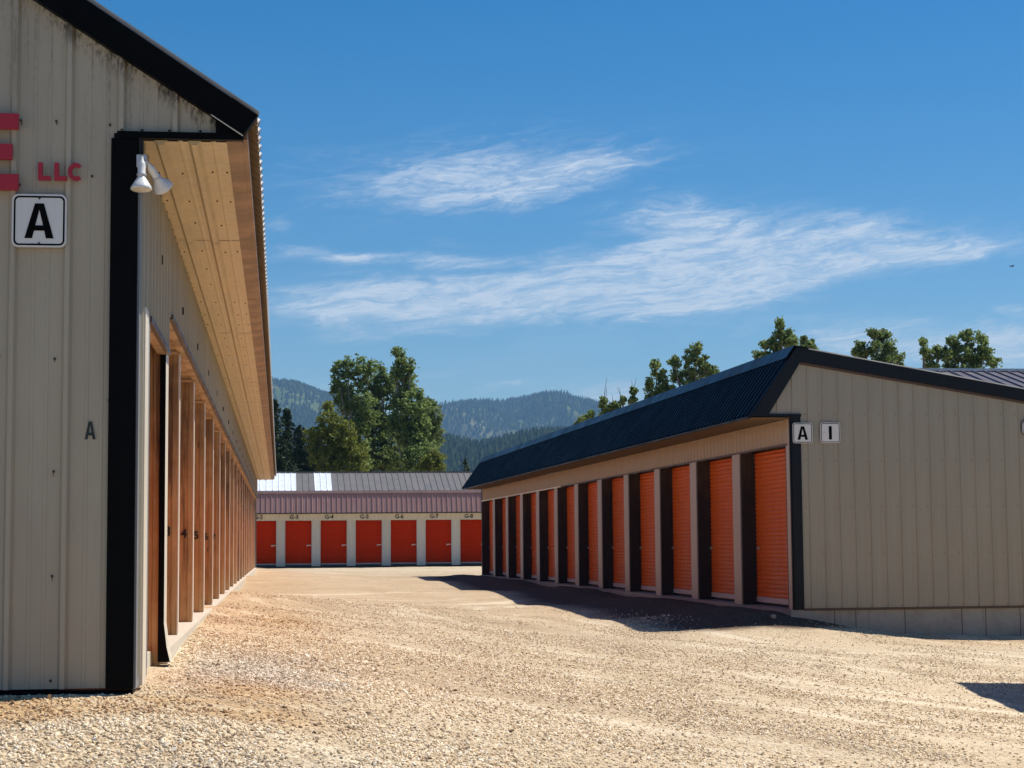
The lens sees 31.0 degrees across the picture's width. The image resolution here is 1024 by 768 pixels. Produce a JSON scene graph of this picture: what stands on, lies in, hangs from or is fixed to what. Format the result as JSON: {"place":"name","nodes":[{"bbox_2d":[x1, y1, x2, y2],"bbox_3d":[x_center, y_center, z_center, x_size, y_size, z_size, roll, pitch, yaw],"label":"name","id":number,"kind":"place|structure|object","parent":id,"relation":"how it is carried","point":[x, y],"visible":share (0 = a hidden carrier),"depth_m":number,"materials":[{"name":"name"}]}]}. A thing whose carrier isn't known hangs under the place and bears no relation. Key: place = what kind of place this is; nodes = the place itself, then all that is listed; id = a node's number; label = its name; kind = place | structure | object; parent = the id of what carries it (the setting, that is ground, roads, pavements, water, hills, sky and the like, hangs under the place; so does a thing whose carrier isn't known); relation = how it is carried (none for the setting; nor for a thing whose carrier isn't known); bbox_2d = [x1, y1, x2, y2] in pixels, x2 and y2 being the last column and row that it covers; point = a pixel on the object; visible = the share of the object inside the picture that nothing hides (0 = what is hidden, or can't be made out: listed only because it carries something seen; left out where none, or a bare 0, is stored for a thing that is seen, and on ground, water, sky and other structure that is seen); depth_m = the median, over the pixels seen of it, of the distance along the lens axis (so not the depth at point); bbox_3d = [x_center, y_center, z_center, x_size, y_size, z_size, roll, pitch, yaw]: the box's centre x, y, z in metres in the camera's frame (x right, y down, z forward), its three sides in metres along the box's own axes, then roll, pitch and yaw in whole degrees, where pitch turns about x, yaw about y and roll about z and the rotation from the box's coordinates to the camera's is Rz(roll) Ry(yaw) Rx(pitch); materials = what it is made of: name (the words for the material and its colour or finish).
{"place":"outdoors","nodes":[
{"label":"outdoors","id":0,"kind":"place"},
{"bbox_2d":[272,384,338,447],"bbox_3d":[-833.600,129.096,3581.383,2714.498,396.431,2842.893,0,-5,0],"label":"hills","id":1,"kind":"structure","parent":0,"point":[315,405],"depth_m":3807.93,"materials":[{"name":"green plant"}]},
{"bbox_2d":[0,566,1023,767],"bbox_3d":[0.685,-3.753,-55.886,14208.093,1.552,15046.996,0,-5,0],"label":"ground","id":2,"kind":"structure","parent":0,"point":[456,587],"depth_m":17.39,"materials":[{"name":"beige gravel"}]},
{"bbox_2d":[0,0,275,695],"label":"storage building","id":3,"kind":"structure","parent":2,"relation":"on","point":[134,328],"depth_m":10.27,"materials":[{"name":"beige metal"}]},
{"bbox_2d":[0,113,18,190],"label":"raised letter","id":4,"kind":"object","parent":3,"relation":"attached to","point":[9,121],"visible":1,"depth_m":10.15,"materials":[{"name":"red plastic"}]},
{"bbox_2d":[11,194,66,247],"bbox_3d":[-2.598,-0.898,10.160,0.295,0.295,0.011,0,-5,-7],"label":"letter sign","id":5,"kind":"object","parent":3,"relation":"attached to","point":[39,220],"visible":1,"depth_m":10.16,"materials":[{"name":"white metal"}]},
{"bbox_2d":[38,162,80,180],"bbox_3d":[-2.494,-1.170,10.199,0.232,0.098,0.024,0,-5,-7],"label":"raised lettering","id":6,"kind":"object","parent":3,"relation":"attached to","point":[41,177],"visible":1,"depth_m":10.19},
{"bbox_2d":[85,422,94,438],"bbox_3d":[-2.311,0.255,10.129,0.058,0.098,0.002,0,-5,-6],"label":"stencil letter","id":7,"kind":"object","parent":3,"relation":"attached to","point":[92,430],"visible":1,"depth_m":10.13,"materials":[{"name":"black paint"}]},
{"bbox_2d":[130,138,172,194],"bbox_3d":[-2.010,-1.202,10.215,0.160,0.336,0.406,-1,-5,11],"label":"floodlight","id":8,"kind":"object","parent":3,"relation":"attached to","point":[141,184],"visible":1,"depth_m":10.24,"materials":[{"name":"white metal"}]},
{"bbox_2d":[253,399,303,471],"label":"pine tree","id":9,"kind":"object","parent":2,"relation":"on","point":[283,464],"visible":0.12,"depth_m":103.98,"materials":[{"name":"green plant"}]},
{"bbox_2d":[276,408,308,469],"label":"pine tree","id":10,"kind":"object","parent":2,"relation":"on","point":[287,413],"visible":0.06,"depth_m":110.08,"materials":[{"name":"green plant"}]},
{"bbox_2d":[282,425,318,471],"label":"pine tree","id":11,"kind":"object","parent":2,"relation":"on","point":[299,451],"visible":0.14,"depth_m":107.84,"materials":[{"name":"green plant"}]},
{"bbox_2d":[301,429,321,467],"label":"pine tree","id":12,"kind":"object","parent":2,"relation":"on","point":[312,454],"depth_m":112.94,"materials":[{"name":"green plant"}]},
{"bbox_2d":[301,400,372,471],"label":"willow tree","id":13,"kind":"object","parent":2,"relation":"on","point":[332,454],"visible":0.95,"depth_m":99.39,"materials":[{"name":"green plant"}]},
{"bbox_2d":[328,353,380,471],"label":"cottonwood tree","id":14,"kind":"object","parent":2,"relation":"on","point":[357,406],"visible":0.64,"depth_m":107.92,"materials":[{"name":"green plant"}]},
{"bbox_2d":[256,471,482,567],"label":"storage building","id":15,"kind":"structure","parent":2,"relation":"on","point":[365,519],"depth_m":89.11,"materials":[{"name":"grey"}]},
{"bbox_2d":[256,521,275,564],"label":"door","id":16,"kind":"structure","parent":15,"relation":"in","point":[265,530],"depth_m":88.51,"materials":[{"name":"red metal"}]},
{"bbox_2d":[285,521,311,564],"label":"door","id":17,"kind":"structure","parent":15,"relation":"in","point":[298,534],"depth_m":88.70,"materials":[{"name":"red metal"}]},
{"bbox_2d":[321,520,346,563],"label":"door","id":18,"kind":"structure","parent":15,"relation":"in","point":[333,533],"depth_m":88.92,"materials":[{"name":"red metal"}]},
{"bbox_2d":[356,520,381,563],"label":"door","id":19,"kind":"structure","parent":15,"relation":"in","point":[368,532],"depth_m":89.12,"materials":[{"name":"red metal"}]},
{"bbox_2d":[391,520,416,563],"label":"door","id":20,"kind":"structure","parent":15,"relation":"in","point":[403,532],"depth_m":89.33,"materials":[{"name":"red metal"}]},
{"bbox_2d":[426,520,450,563],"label":"door","id":21,"kind":"structure","parent":15,"relation":"in","point":[438,532],"depth_m":89.55,"materials":[{"name":"red metal"}]},
{"bbox_2d":[460,520,481,562],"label":"door","id":22,"kind":"structure","parent":15,"relation":"in","point":[470,530],"depth_m":89.75,"materials":[{"name":"red metal"}]},
{"bbox_2d":[361,360,403,471],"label":"cottonwood tree","id":23,"kind":"object","parent":2,"relation":"on","point":[385,457],"visible":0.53,"depth_m":110.63,"materials":[{"name":"green plant"}]},
{"bbox_2d":[384,346,444,470],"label":"cottonwood tree","id":24,"kind":"object","parent":2,"relation":"on","point":[410,425],"visible":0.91,"depth_m":105.90,"materials":[{"name":"green plant"}]},
{"bbox_2d":[418,447,447,470],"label":"willow tree","id":25,"kind":"object","parent":2,"relation":"on","point":[433,464],"visible":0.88,"depth_m":100.97,"materials":[{"name":"green plant"}]},
{"bbox_2d":[424,397,446,450],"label":"cottonwood tree","id":26,"kind":"object","parent":2,"relation":"on","point":[436,431],"visible":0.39,"depth_m":111.86,"materials":[{"name":"green plant"}]},
{"bbox_2d":[462,458,469,470],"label":"pine tree","id":27,"kind":"object","parent":2,"relation":"on","point":[465,463],"visible":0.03,"depth_m":129.92,"materials":[{"name":"green plant"}]},
{"bbox_2d":[573,409,595,424],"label":"cottonwood tree","id":28,"kind":"object","parent":2,"relation":"on","point":[589,415],"visible":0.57,"depth_m":78.04,"materials":[{"name":"green plant"}]},
{"bbox_2d":[597,378,638,415],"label":"cottonwood tree","id":29,"kind":"object","parent":2,"relation":"on","point":[613,404],"visible":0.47,"depth_m":78.08,"materials":[{"name":"green plant"}]},
{"bbox_2d":[643,358,676,398],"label":"cottonwood tree","id":30,"kind":"object","parent":2,"relation":"on","point":[660,377],"visible":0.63,"depth_m":78.09,"materials":[{"name":"green plant"}]},
{"bbox_2d":[666,341,719,386],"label":"cottonwood tree","id":31,"kind":"object","parent":2,"relation":"on","point":[689,373],"visible":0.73,"depth_m":78.28,"materials":[{"name":"green plant"}]},
{"bbox_2d":[461,345,1023,635],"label":"storage building","id":32,"kind":"structure","parent":2,"relation":"on","point":[900,504],"depth_m":28.29,"materials":[{"name":"beige metal"}]},
{"bbox_2d":[489,501,492,573],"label":"door","id":33,"kind":"structure","parent":32,"relation":"in","point":[491,502],"depth_m":62.03,"materials":[{"name":"orange metal"}]},
{"bbox_2d":[502,498,505,574],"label":"door","id":34,"kind":"structure","parent":32,"relation":"in","point":[503,500],"depth_m":59.03,"materials":[{"name":"orange metal"}]},
{"bbox_2d":[515,496,520,576],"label":"door","id":35,"kind":"structure","parent":32,"relation":"in","point":[518,551],"depth_m":56.12,"materials":[{"name":"orange metal"}]},
{"bbox_2d":[531,493,536,577],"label":"door","id":36,"kind":"structure","parent":32,"relation":"in","point":[533,496],"depth_m":53.21,"materials":[{"name":"orange metal"}]},
{"bbox_2d":[547,490,554,579],"bbox_3d":[1.142,4.048,49.606,0.061,2.427,2.490,0,-5,-8],"label":"door","id":37,"kind":"structure","parent":32,"relation":"in","point":[551,536],"depth_m":50.25,"materials":[{"name":"orange metal"}]},
{"bbox_2d":[566,486,574,581],"bbox_3d":[1.615,3.795,46.728,0.060,2.427,2.490,0,-5,-8],"label":"door","id":38,"kind":"structure","parent":32,"relation":"in","point":[570,490],"depth_m":47.32,"materials":[{"name":"orange metal"}]},
{"bbox_2d":[588,482,597,584],"bbox_3d":[2.042,3.540,43.834,0.060,2.427,2.490,0,-5,-8],"label":"door","id":39,"kind":"structure","parent":32,"relation":"in","point":[592,487],"depth_m":44.39,"materials":[{"name":"orange metal"}]},
{"bbox_2d":[612,477,624,587],"bbox_3d":[2.479,3.286,40.944,0.060,2.427,2.490,0,-5,-8],"label":"door","id":40,"kind":"structure","parent":32,"relation":"in","point":[618,547],"depth_m":41.45,"materials":[{"name":"orange metal"}]},
{"bbox_2d":[640,472,655,590],"bbox_3d":[2.879,3.030,38.040,0.061,2.427,2.490,0,-5,-8],"label":"door","id":41,"kind":"structure","parent":32,"relation":"in","point":[647,504],"depth_m":38.52,"materials":[{"name":"orange metal"}]},
{"bbox_2d":[672,466,691,594],"bbox_3d":[3.342,2.776,35.160,0.060,2.427,2.490,0,-5,-8],"label":"door","id":42,"kind":"structure","parent":32,"relation":"in","point":[681,475],"depth_m":35.57,"materials":[{"name":"orange metal"}]},
{"bbox_2d":[710,458,733,598],"bbox_3d":[3.771,2.522,32.267,0.060,2.427,2.490,0,-5,-8],"label":"door","id":43,"kind":"structure","parent":32,"relation":"in","point":[722,547],"depth_m":32.62,"materials":[{"name":"orange metal"}]},
{"bbox_2d":[754,449,787,604],"bbox_3d":[4.216,2.260,29.286,0.060,2.427,2.490,0,-5,-8],"label":"door","id":44,"kind":"structure","parent":32,"relation":"in","point":[770,466],"depth_m":29.63,"materials":[{"name":"orange metal"}]},
{"bbox_2d":[792,423,812,442],"bbox_3d":[4.373,0.737,27.817,0.309,0.309,0.011,0,-5,-8],"label":"letter sign","id":45,"kind":"object","parent":32,"relation":"attached to","point":[802,432],"visible":1,"depth_m":27.82,"materials":[{"name":"white metal"}]},
{"bbox_2d":[820,423,839,442],"bbox_3d":[4.803,0.735,27.892,0.309,0.309,0.011,0,-5,-8],"label":"letter sign","id":46,"kind":"object","parent":32,"relation":"attached to","point":[829,432],"visible":1,"depth_m":27.89,"materials":[{"name":"white metal"}]},
{"bbox_2d":[1021,421,1023,433],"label":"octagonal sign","id":47,"kind":"object","parent":32,"relation":"attached to","point":[1022,426],"visible":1,"depth_m":28.35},
{"bbox_2d":[751,350,762,358],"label":"cottonwood tree","id":48,"kind":"object","parent":2,"relation":"on","point":[756,353],"visible":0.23,"depth_m":80.28,"materials":[{"name":"green plant"}]},
{"bbox_2d":[758,315,798,357],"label":"cottonwood tree","id":49,"kind":"object","parent":2,"relation":"on","point":[787,338],"visible":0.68,"depth_m":78.36,"materials":[{"name":"green plant"}]},
{"bbox_2d":[799,335,818,349],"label":"cottonwood tree","id":50,"kind":"object","parent":2,"relation":"on","point":[805,341],"visible":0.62,"depth_m":81.16,"materials":[{"name":"green plant"}]},
{"bbox_2d":[850,327,905,365],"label":"cottonwood tree","id":51,"kind":"object","parent":2,"relation":"on","point":[885,349],"visible":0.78,"depth_m":78.19,"materials":[{"name":"green plant"}]},
{"bbox_2d":[918,337,944,367],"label":"cottonwood tree","id":52,"kind":"object","parent":2,"relation":"on","point":[928,359],"visible":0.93,"depth_m":78.22,"materials":[{"name":"green plant"}]},
{"bbox_2d":[939,328,1002,368],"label":"cottonwood tree","id":53,"kind":"object","parent":2,"relation":"on","point":[971,357],"visible":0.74,"depth_m":78.26,"materials":[{"name":"green plant"}]},
{"bbox_2d":[919,368,1023,387],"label":"storage building","id":54,"kind":"structure","parent":2,"relation":"on","point":[1013,377],"depth_m":49.99,"materials":[{"name":"grey metal"}]},
{"bbox_2d":[435,396,600,440],"bbox_3d":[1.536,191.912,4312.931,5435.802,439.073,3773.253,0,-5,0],"label":"hills","id":55,"kind":"structure","parent":0,"point":[490,433],"depth_m":4363.68,"materials":[{"name":"green plant"}]},
{"bbox_2d":[272,377,396,449],"bbox_3d":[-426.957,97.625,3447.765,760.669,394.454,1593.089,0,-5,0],"label":"conifer stands","id":56,"kind":"object","parent":55,"relation":"on","point":[306,415],"visible":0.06,"depth_m":3791.79,"materials":[{"name":"green plant"}]},
{"bbox_2d":[403,388,607,442],"bbox_3d":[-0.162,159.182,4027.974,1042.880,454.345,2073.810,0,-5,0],"label":"conifer stands","id":57,"kind":"object","parent":55,"relation":"on","point":[504,408],"visible":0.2,"depth_m":4455.63,"materials":[{"name":"green plant"}]},
{"bbox_2d":[95,0,1023,414],"label":"sky","id":58,"kind":"structure","parent":0,"point":[517,198],"materials":[{"name":"blue"}]},
{"bbox_3d":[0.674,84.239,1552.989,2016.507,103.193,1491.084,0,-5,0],"label":"hills","id":59,"kind":"structure","parent":0,"visible":0},
{"bbox_2d":[376,425,565,470],"bbox_3d":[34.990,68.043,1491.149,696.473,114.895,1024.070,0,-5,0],"label":"conifer forest","id":60,"kind":"object","parent":59,"relation":"on","point":[457,449],"visible":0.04,"depth_m":1621.83,"materials":[{"name":"green plant"}]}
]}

